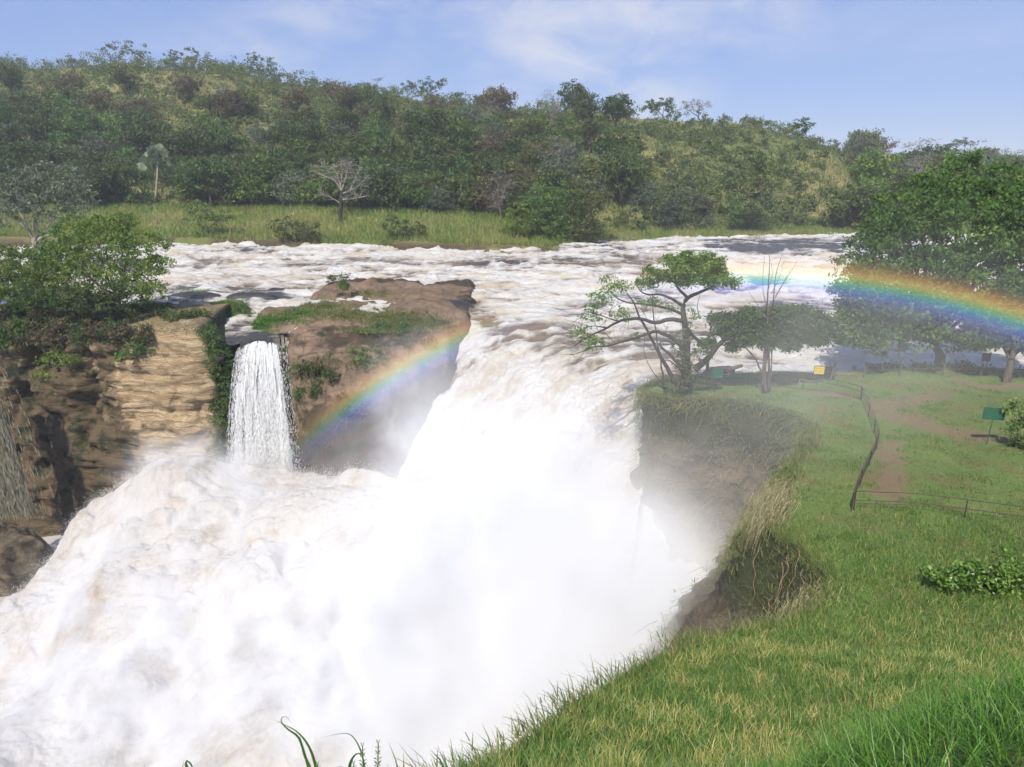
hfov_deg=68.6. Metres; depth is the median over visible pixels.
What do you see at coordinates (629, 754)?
reed plant
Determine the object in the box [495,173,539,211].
acacia tree
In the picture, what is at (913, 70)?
sky
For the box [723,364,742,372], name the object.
driftwood log
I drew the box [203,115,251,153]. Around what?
layered tree
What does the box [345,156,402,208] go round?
round tree
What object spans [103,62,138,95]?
bushy tree
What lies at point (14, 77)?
round tree
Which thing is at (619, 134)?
layered tree
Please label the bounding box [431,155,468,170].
spreading tree
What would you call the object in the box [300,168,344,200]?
brown tree
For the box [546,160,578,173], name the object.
acacia tree
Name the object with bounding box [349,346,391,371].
shelf shrub
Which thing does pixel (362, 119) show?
brown tree
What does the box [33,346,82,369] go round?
cliff shrub
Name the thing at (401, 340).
shelf shrub
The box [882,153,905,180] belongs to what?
bushy tree
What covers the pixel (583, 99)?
bushy tree
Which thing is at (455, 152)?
brown tree
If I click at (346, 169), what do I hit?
brown tree
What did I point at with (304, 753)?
reed plant
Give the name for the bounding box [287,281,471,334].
shelf grass
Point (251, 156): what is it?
round tree
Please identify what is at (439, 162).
round tree
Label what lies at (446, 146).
bushy tree
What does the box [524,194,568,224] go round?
layered tree
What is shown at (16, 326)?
cliff shrub
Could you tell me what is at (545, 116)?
layered tree
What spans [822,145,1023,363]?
broad tree
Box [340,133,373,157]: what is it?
round tree
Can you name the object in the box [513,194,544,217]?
spreading tree
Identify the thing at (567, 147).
bare tree
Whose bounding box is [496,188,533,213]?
spreading tree
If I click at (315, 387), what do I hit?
shelf shrub
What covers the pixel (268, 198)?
round tree
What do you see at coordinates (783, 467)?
cliff grass
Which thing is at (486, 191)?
brown tree
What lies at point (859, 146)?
feathery tree
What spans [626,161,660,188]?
round tree
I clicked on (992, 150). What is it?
bushy tree
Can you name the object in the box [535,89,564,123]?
bare tree
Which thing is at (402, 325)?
shelf shrub
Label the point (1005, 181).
round tree
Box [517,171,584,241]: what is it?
weeping tree
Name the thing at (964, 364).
lawn shrub
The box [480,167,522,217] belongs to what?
bare tree
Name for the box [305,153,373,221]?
bleached tree
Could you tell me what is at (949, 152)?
layered tree
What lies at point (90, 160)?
round tree
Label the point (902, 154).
leafy tree
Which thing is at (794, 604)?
straw
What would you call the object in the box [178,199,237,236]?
bushy tree
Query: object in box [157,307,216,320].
cliff shrub
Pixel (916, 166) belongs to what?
feathery tree
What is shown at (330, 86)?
brown tree
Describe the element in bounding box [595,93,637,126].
spreading tree
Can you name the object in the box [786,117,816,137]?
round tree
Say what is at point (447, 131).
round tree
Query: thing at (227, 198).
bushy tree
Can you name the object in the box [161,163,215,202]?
bushy tree
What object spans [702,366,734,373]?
river rock
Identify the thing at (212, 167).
spreading tree
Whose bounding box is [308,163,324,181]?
layered tree
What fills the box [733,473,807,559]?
dry grass
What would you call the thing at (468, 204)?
round tree
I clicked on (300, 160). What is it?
spreading tree
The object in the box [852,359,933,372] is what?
lawn shrub
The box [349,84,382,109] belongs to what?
round tree
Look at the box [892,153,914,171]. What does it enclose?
round tree
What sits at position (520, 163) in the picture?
brown tree
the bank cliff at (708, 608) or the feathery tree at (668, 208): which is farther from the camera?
the feathery tree at (668, 208)
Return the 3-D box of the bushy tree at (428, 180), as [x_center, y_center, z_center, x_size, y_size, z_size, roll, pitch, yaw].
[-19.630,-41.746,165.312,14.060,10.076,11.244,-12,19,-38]
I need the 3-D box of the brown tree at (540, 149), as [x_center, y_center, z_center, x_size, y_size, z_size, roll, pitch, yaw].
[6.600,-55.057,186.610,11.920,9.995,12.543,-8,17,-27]
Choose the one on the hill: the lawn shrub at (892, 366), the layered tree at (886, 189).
the layered tree at (886, 189)
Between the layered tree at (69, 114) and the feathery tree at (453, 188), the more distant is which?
the layered tree at (69, 114)
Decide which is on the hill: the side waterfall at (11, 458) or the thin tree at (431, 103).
the thin tree at (431, 103)
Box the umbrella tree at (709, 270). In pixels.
[554,250,753,395]
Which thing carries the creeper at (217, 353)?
attached to the cliff at (96, 416)
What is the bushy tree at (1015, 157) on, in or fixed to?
on the hill
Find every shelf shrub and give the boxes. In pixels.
[289,383,321,402]
[291,361,343,384]
[324,273,337,283]
[335,384,398,423]
[337,269,350,288]
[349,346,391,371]
[365,319,412,337]
[393,334,437,351]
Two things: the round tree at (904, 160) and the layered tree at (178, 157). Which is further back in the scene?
the round tree at (904, 160)
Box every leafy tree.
[12,218,84,289]
[212,156,314,202]
[238,91,266,118]
[246,52,277,76]
[359,83,373,103]
[368,159,449,205]
[842,153,903,191]
[894,151,911,157]
[996,154,1018,162]
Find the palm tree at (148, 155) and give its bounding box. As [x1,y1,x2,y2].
[136,143,178,203]
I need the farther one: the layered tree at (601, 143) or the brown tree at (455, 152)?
the layered tree at (601, 143)
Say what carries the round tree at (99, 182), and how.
on the hill
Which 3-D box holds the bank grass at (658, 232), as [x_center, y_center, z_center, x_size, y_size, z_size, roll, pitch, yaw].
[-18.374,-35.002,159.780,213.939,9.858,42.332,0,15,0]
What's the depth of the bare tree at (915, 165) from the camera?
227.67 m
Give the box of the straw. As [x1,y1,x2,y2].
[763,578,854,619]
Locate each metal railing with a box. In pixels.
[694,372,861,399]
[798,379,852,401]
[851,387,879,510]
[853,491,1023,516]
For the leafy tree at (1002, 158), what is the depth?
284.95 m
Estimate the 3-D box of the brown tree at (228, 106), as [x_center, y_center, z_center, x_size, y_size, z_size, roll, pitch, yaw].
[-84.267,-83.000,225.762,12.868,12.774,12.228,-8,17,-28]
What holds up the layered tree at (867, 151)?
on the hill
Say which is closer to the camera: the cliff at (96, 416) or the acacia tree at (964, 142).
the cliff at (96, 416)
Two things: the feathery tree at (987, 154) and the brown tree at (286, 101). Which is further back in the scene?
the feathery tree at (987, 154)
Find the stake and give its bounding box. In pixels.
[827,363,835,380]
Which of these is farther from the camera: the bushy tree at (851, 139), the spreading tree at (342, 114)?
the bushy tree at (851, 139)
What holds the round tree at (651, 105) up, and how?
on the hill
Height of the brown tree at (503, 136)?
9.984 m
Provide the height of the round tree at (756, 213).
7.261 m
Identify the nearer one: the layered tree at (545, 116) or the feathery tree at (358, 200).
the feathery tree at (358, 200)
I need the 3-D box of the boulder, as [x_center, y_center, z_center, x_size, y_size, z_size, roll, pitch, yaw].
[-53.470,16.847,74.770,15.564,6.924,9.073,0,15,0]
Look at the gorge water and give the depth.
55.67 m
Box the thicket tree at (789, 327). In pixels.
[694,249,843,389]
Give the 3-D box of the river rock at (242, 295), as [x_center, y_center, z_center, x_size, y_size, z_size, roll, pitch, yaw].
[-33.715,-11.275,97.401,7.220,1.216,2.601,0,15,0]
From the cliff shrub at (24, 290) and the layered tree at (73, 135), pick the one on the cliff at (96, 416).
the cliff shrub at (24, 290)
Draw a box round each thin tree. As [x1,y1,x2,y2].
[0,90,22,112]
[125,96,169,121]
[416,92,456,111]
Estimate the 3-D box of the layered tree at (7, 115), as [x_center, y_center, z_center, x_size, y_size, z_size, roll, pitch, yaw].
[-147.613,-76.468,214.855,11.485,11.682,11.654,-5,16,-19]
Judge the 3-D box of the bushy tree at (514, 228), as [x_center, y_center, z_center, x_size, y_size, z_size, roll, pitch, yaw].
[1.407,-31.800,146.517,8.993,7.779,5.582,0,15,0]
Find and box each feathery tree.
[73,130,123,162]
[241,122,268,144]
[250,129,273,147]
[266,169,310,205]
[268,117,282,136]
[321,119,356,144]
[331,167,387,208]
[389,161,405,172]
[413,186,458,212]
[435,175,472,205]
[453,99,488,125]
[470,187,524,211]
[477,119,509,150]
[520,180,548,196]
[530,148,583,193]
[551,138,589,164]
[585,172,613,197]
[629,179,659,206]
[651,197,684,226]
[842,135,877,158]
[882,162,906,192]
[905,156,935,172]
[967,150,1000,160]
[979,155,999,167]
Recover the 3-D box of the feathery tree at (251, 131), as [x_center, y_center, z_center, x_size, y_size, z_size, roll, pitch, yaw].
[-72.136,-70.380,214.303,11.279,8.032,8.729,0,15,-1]
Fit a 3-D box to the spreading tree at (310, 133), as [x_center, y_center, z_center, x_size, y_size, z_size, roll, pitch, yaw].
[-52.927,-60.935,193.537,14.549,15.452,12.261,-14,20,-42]
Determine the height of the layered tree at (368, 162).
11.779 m
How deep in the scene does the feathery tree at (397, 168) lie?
176.17 m
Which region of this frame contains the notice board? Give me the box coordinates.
[979,353,991,375]
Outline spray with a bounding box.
[0,421,576,765]
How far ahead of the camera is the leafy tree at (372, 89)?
248.60 m
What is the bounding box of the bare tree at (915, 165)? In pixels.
[902,148,935,173]
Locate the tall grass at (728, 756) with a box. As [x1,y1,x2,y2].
[419,488,1023,766]
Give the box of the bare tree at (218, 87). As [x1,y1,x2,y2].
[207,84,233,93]
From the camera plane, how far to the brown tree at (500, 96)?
244.78 m
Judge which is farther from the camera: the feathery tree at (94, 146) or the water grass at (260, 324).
the feathery tree at (94, 146)
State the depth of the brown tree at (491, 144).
192.32 m
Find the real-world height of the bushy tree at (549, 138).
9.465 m
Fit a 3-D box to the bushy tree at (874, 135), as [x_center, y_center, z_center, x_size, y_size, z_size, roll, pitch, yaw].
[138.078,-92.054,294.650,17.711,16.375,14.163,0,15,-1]
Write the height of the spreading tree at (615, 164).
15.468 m
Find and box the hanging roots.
[749,548,811,615]
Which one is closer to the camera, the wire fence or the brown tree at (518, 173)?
the wire fence
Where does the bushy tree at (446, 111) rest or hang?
on the hill
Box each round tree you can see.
[0,62,24,90]
[0,94,25,120]
[0,119,29,152]
[0,153,17,200]
[6,88,43,115]
[7,155,56,192]
[22,145,69,178]
[25,103,64,143]
[35,139,82,162]
[42,84,83,108]
[57,159,92,178]
[64,147,105,169]
[66,162,130,204]
[67,161,125,204]
[75,110,113,141]
[98,146,138,160]
[148,156,182,185]
[163,46,210,68]
[219,156,244,185]
[230,139,265,161]
[233,147,281,174]
[245,180,281,205]
[324,136,363,168]
[331,176,366,206]
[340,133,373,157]
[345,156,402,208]
[346,140,386,170]
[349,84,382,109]
[360,124,392,146]
[364,134,417,168]
[370,91,398,123]
[380,136,408,158]
[383,172,409,210]
[392,104,432,144]
[405,170,428,205]
[406,131,449,169]
[410,158,444,173]
[423,151,458,174]
[435,120,479,155]
[443,170,495,211]
[477,110,510,136]
[496,133,545,161]
[555,78,593,112]
[625,177,719,230]
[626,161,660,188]
[642,96,676,117]
[731,205,776,230]
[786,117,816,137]
[813,208,850,227]
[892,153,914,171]
[904,143,938,170]
[930,143,958,157]
[978,160,1023,196]
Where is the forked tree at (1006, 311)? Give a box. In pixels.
[954,184,1023,382]
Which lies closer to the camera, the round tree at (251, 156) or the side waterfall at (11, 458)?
the side waterfall at (11, 458)
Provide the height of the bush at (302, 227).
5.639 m
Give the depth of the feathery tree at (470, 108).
235.13 m
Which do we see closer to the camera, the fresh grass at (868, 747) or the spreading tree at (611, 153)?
the fresh grass at (868, 747)
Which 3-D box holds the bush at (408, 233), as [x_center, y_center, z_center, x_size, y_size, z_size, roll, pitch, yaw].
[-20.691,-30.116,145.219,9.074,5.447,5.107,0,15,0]
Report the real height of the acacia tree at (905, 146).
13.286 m
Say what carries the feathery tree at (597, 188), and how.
on the hill
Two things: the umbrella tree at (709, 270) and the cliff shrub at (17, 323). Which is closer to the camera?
the umbrella tree at (709, 270)
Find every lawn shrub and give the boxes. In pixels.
[819,365,838,377]
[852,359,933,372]
[908,359,1002,374]
[916,543,1023,600]
[1000,397,1023,449]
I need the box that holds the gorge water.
[0,429,818,766]
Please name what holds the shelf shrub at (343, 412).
on the rock shelf
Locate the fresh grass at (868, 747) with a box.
[716,633,1023,766]
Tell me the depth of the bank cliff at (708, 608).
52.48 m
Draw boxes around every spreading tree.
[1,137,60,166]
[10,111,59,142]
[47,118,78,137]
[96,156,141,201]
[110,126,167,156]
[111,118,172,145]
[139,128,206,158]
[171,153,241,207]
[178,126,231,158]
[190,126,244,158]
[253,124,296,150]
[272,117,334,154]
[278,149,313,175]
[322,106,367,142]
[358,150,408,167]
[396,105,461,138]
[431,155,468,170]
[459,155,516,195]
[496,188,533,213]
[510,149,545,171]
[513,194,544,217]
[590,150,648,206]
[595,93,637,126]
[597,145,646,194]
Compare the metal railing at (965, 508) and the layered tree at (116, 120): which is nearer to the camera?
the metal railing at (965, 508)
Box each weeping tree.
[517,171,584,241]
[559,174,618,242]
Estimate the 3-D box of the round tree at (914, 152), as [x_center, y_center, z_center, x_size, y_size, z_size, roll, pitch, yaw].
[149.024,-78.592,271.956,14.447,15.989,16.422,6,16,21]
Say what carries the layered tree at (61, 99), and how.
on the hill
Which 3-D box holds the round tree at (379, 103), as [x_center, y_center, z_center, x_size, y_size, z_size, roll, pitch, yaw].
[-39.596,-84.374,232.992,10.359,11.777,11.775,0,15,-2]
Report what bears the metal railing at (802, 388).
on the ground at (886, 446)
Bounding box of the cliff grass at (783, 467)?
[611,372,824,674]
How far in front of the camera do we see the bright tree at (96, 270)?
83.03 m
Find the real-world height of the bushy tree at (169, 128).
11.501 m
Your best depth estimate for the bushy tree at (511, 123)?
208.04 m
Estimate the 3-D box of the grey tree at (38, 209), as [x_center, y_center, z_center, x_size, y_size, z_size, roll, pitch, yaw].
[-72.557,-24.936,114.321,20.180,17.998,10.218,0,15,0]
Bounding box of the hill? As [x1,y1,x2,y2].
[0,62,998,252]
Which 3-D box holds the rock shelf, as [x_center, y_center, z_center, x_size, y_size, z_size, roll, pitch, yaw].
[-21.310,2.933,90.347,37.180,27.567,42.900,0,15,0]
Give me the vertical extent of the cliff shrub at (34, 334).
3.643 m
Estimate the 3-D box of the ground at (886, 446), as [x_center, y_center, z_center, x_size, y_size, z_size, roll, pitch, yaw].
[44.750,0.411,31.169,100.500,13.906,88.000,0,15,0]
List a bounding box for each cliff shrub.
[0,301,69,324]
[0,307,53,345]
[0,315,33,351]
[2,280,85,313]
[9,317,67,348]
[23,309,89,340]
[27,367,57,382]
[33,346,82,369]
[48,286,107,321]
[56,310,127,349]
[58,278,139,309]
[59,317,129,344]
[84,290,156,320]
[103,311,157,345]
[113,342,158,363]
[121,324,152,354]
[128,302,193,321]
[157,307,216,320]
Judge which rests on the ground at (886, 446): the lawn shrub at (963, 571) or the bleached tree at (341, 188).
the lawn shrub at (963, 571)
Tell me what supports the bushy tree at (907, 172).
on the hill
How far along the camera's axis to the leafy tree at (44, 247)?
87.70 m
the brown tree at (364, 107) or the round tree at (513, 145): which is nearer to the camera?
the round tree at (513, 145)
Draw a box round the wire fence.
[828,363,1023,377]
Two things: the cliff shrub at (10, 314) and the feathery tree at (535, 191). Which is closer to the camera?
the cliff shrub at (10, 314)
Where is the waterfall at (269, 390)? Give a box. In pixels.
[225,341,304,472]
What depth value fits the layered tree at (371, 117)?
205.80 m
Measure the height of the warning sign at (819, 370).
1.914 m
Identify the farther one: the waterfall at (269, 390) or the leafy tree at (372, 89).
the leafy tree at (372, 89)
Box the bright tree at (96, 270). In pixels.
[39,209,176,313]
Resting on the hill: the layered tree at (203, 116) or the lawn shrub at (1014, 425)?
the layered tree at (203, 116)
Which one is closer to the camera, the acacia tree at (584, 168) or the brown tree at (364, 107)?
the acacia tree at (584, 168)
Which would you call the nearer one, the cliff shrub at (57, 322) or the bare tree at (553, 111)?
the cliff shrub at (57, 322)
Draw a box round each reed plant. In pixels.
[182,760,192,766]
[279,716,316,766]
[326,733,364,766]
[625,744,651,766]
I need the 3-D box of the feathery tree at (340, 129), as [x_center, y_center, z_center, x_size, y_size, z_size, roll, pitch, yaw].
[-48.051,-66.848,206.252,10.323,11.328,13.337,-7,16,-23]
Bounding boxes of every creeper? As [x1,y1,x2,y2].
[195,322,238,453]
[204,392,230,458]
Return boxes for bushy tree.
[0,169,41,204]
[0,242,95,317]
[70,166,155,205]
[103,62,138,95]
[153,123,189,158]
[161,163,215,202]
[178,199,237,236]
[202,181,248,206]
[214,88,252,115]
[220,151,245,167]
[227,165,277,181]
[257,141,294,161]
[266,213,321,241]
[270,104,321,134]
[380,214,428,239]
[397,171,443,206]
[424,135,454,155]
[425,109,453,128]
[487,119,527,148]
[497,201,541,237]
[518,139,553,160]
[531,133,567,152]
[556,188,600,225]
[567,91,599,122]
[725,201,743,214]
[739,145,776,207]
[821,181,886,228]
[842,132,872,146]
[844,127,886,152]
[881,189,916,214]
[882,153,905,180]
[890,168,915,191]
[915,155,971,200]
[916,149,960,174]
[980,146,1001,159]
[1005,153,1023,167]
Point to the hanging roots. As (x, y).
(781, 579)
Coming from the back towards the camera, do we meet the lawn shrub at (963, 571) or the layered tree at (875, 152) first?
the layered tree at (875, 152)
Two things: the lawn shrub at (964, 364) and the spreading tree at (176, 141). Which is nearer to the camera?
the lawn shrub at (964, 364)
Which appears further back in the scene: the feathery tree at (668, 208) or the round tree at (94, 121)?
the round tree at (94, 121)
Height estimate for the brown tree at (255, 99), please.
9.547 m
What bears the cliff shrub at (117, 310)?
on the cliff at (96, 416)
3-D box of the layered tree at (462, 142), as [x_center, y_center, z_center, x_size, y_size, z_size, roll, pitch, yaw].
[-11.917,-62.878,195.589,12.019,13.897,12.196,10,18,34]
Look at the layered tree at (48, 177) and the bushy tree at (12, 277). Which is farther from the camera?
the layered tree at (48, 177)
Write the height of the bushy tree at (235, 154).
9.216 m
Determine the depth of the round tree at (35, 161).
171.89 m
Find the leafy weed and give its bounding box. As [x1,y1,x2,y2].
[316,740,381,766]
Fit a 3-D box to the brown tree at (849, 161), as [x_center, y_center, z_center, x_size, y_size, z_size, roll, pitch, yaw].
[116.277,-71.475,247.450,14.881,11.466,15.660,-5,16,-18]
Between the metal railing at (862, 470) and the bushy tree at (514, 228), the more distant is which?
the bushy tree at (514, 228)
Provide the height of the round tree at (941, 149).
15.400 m
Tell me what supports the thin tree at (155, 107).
on the hill
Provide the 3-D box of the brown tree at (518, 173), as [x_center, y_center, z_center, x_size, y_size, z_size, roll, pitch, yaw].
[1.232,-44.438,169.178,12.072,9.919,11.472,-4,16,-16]
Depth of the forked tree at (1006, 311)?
57.49 m
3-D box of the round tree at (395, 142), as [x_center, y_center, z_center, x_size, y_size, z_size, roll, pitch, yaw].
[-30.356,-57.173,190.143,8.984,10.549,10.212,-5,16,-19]
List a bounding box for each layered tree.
[0,98,17,123]
[27,173,69,203]
[35,131,69,148]
[47,90,90,122]
[52,105,77,135]
[55,114,100,149]
[95,108,130,145]
[110,143,152,177]
[162,153,188,179]
[178,180,214,201]
[184,107,235,135]
[190,167,240,201]
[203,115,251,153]
[220,151,282,206]
[253,143,314,192]
[282,160,341,206]
[287,135,331,166]
[304,111,327,133]
[305,136,342,171]
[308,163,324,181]
[353,153,387,175]
[358,106,394,136]
[358,119,396,148]
[398,172,443,209]
[418,167,461,201]
[434,147,473,183]
[448,114,486,155]
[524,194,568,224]
[532,107,552,135]
[542,110,579,143]
[586,126,619,152]
[604,125,631,146]
[604,130,642,156]
[719,204,755,228]
[844,146,892,181]
[848,179,889,221]
[863,145,889,164]
[865,176,898,208]
[936,148,985,175]
[943,185,973,208]
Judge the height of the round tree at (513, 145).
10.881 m
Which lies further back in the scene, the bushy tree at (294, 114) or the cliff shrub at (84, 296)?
the bushy tree at (294, 114)
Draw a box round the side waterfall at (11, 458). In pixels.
[0,365,57,522]
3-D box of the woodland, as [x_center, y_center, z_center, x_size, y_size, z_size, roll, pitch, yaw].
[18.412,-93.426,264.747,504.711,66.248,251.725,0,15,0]
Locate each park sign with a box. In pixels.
[710,368,722,390]
[982,407,1005,443]
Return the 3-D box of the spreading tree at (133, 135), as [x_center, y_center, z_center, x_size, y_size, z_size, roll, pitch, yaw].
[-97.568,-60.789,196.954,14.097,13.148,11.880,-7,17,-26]
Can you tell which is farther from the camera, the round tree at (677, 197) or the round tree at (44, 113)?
the round tree at (44, 113)
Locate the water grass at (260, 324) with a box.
[172,288,326,336]
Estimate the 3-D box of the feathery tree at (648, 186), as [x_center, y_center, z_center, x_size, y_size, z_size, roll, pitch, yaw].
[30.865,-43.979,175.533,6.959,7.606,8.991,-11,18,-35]
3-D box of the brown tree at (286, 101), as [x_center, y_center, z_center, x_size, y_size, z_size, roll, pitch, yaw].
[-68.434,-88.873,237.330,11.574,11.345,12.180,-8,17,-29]
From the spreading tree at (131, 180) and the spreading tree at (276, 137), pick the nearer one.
the spreading tree at (131, 180)
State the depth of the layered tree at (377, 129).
195.56 m
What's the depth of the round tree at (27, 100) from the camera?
223.65 m
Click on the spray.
(209, 455)
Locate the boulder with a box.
[0,521,53,596]
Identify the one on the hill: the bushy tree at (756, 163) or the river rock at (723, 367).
the bushy tree at (756, 163)
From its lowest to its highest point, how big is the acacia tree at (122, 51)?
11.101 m
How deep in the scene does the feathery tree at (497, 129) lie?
203.94 m
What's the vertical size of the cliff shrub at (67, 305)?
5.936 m
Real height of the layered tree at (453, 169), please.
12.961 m
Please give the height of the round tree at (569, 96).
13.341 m
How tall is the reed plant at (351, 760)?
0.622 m
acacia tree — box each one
[95,40,151,61]
[184,91,223,115]
[400,76,447,96]
[479,155,531,176]
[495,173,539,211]
[505,115,549,140]
[529,166,581,191]
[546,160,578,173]
[571,117,612,154]
[574,156,602,184]
[903,138,940,151]
[935,137,979,149]
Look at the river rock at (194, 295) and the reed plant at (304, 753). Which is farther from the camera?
the river rock at (194, 295)
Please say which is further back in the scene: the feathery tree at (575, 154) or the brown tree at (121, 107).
the brown tree at (121, 107)
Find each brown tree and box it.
[48,70,90,94]
[78,85,114,117]
[107,97,152,120]
[168,72,204,103]
[208,85,252,119]
[232,88,260,106]
[276,85,314,112]
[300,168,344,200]
[319,77,347,105]
[327,85,364,110]
[333,162,365,178]
[351,102,384,119]
[352,115,377,132]
[389,107,409,133]
[445,149,468,165]
[458,174,515,210]
[468,132,504,156]
[471,87,498,111]
[483,83,518,117]
[492,131,520,160]
[501,164,540,191]
[507,158,534,176]
[512,144,561,173]
[549,188,578,211]
[681,193,717,216]
[843,154,884,166]
[875,136,899,154]
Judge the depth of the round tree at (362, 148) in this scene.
185.21 m
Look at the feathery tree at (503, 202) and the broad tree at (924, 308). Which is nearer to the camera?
the broad tree at (924, 308)
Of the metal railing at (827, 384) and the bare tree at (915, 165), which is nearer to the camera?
the metal railing at (827, 384)
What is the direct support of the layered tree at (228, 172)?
on the hill
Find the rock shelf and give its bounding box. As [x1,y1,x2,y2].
[215,277,476,479]
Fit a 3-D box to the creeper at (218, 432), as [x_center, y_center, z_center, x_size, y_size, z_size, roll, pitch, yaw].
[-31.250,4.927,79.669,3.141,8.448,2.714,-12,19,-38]
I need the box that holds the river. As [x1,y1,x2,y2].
[0,232,1023,622]
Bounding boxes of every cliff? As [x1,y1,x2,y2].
[0,301,297,536]
[620,395,826,676]
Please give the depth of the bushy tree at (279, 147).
186.78 m
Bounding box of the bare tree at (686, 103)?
[676,98,711,122]
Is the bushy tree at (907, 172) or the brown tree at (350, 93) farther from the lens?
the brown tree at (350, 93)
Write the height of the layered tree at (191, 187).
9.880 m
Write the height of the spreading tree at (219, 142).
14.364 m
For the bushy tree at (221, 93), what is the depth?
229.09 m
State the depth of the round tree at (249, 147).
189.44 m
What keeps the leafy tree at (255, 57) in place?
on the hill
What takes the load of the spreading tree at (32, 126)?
on the hill
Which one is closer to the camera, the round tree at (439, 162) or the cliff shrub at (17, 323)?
the cliff shrub at (17, 323)
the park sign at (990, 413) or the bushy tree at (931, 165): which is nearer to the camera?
the park sign at (990, 413)
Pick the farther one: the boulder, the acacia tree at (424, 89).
the acacia tree at (424, 89)
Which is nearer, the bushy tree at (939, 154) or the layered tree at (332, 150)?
the layered tree at (332, 150)
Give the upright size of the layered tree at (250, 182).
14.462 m
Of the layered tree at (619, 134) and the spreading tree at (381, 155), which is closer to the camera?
the spreading tree at (381, 155)
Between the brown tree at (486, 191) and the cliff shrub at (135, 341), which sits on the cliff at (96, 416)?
the cliff shrub at (135, 341)
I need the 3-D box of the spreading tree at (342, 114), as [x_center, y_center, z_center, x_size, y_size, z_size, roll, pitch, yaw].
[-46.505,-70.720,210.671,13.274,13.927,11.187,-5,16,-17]
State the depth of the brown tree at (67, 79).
245.91 m
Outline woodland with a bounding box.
[0,47,1023,232]
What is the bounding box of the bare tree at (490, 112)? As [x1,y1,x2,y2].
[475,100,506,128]
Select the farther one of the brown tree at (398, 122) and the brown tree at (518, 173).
the brown tree at (398, 122)
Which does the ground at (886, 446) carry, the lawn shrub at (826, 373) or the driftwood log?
the lawn shrub at (826, 373)
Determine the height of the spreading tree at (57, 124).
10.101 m
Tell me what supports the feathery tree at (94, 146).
on the hill
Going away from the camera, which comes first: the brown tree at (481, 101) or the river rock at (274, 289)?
the river rock at (274, 289)
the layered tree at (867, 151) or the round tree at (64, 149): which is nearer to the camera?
the round tree at (64, 149)
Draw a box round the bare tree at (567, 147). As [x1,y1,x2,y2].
[547,135,575,161]
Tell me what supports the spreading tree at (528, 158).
on the hill
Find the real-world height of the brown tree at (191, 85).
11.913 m
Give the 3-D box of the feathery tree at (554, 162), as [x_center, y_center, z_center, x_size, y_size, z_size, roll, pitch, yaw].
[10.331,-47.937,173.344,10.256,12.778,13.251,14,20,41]
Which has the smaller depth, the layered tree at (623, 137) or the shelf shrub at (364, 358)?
the shelf shrub at (364, 358)
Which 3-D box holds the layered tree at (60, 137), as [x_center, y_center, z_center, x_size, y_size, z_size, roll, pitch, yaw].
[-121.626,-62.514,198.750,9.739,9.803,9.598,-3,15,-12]
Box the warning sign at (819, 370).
[813,366,824,381]
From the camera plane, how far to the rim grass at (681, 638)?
23.70 m
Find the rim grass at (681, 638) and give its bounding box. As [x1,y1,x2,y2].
[379,374,846,766]
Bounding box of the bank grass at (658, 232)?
[0,199,878,247]
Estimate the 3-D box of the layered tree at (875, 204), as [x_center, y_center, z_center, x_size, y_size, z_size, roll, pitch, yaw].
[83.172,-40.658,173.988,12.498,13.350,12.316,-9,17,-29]
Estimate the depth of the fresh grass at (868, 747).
3.71 m
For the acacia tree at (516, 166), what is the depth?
167.74 m
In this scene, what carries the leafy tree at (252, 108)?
on the hill
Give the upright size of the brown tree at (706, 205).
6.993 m
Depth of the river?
88.54 m
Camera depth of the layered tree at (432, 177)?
164.35 m
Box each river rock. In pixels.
[170,292,221,298]
[226,292,279,299]
[268,288,283,290]
[448,300,474,307]
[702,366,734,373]
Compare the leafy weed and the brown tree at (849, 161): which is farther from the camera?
the brown tree at (849, 161)
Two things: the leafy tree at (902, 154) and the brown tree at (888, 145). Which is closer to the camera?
the leafy tree at (902, 154)
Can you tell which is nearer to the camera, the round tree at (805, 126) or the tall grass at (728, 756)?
the tall grass at (728, 756)
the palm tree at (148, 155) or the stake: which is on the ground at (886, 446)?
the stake
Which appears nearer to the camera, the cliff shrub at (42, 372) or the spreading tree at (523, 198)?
the cliff shrub at (42, 372)
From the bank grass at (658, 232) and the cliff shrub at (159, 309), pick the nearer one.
the cliff shrub at (159, 309)
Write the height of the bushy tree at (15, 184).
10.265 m
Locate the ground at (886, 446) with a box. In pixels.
[505,366,1023,766]
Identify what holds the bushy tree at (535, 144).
on the hill
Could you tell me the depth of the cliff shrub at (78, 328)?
78.88 m
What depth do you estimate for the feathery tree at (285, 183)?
164.91 m
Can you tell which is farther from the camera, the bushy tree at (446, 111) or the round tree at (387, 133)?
the bushy tree at (446, 111)
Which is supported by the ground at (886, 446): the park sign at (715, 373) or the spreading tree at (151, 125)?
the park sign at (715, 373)
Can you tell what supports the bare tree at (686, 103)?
on the hill
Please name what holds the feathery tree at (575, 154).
on the hill
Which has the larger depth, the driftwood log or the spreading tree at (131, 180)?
the spreading tree at (131, 180)
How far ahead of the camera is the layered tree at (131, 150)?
185.36 m
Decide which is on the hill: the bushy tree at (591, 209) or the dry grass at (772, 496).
the bushy tree at (591, 209)
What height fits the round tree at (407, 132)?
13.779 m
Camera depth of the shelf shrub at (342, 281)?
95.06 m
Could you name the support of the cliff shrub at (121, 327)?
on the cliff at (96, 416)
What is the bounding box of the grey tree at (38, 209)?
[0,159,101,267]

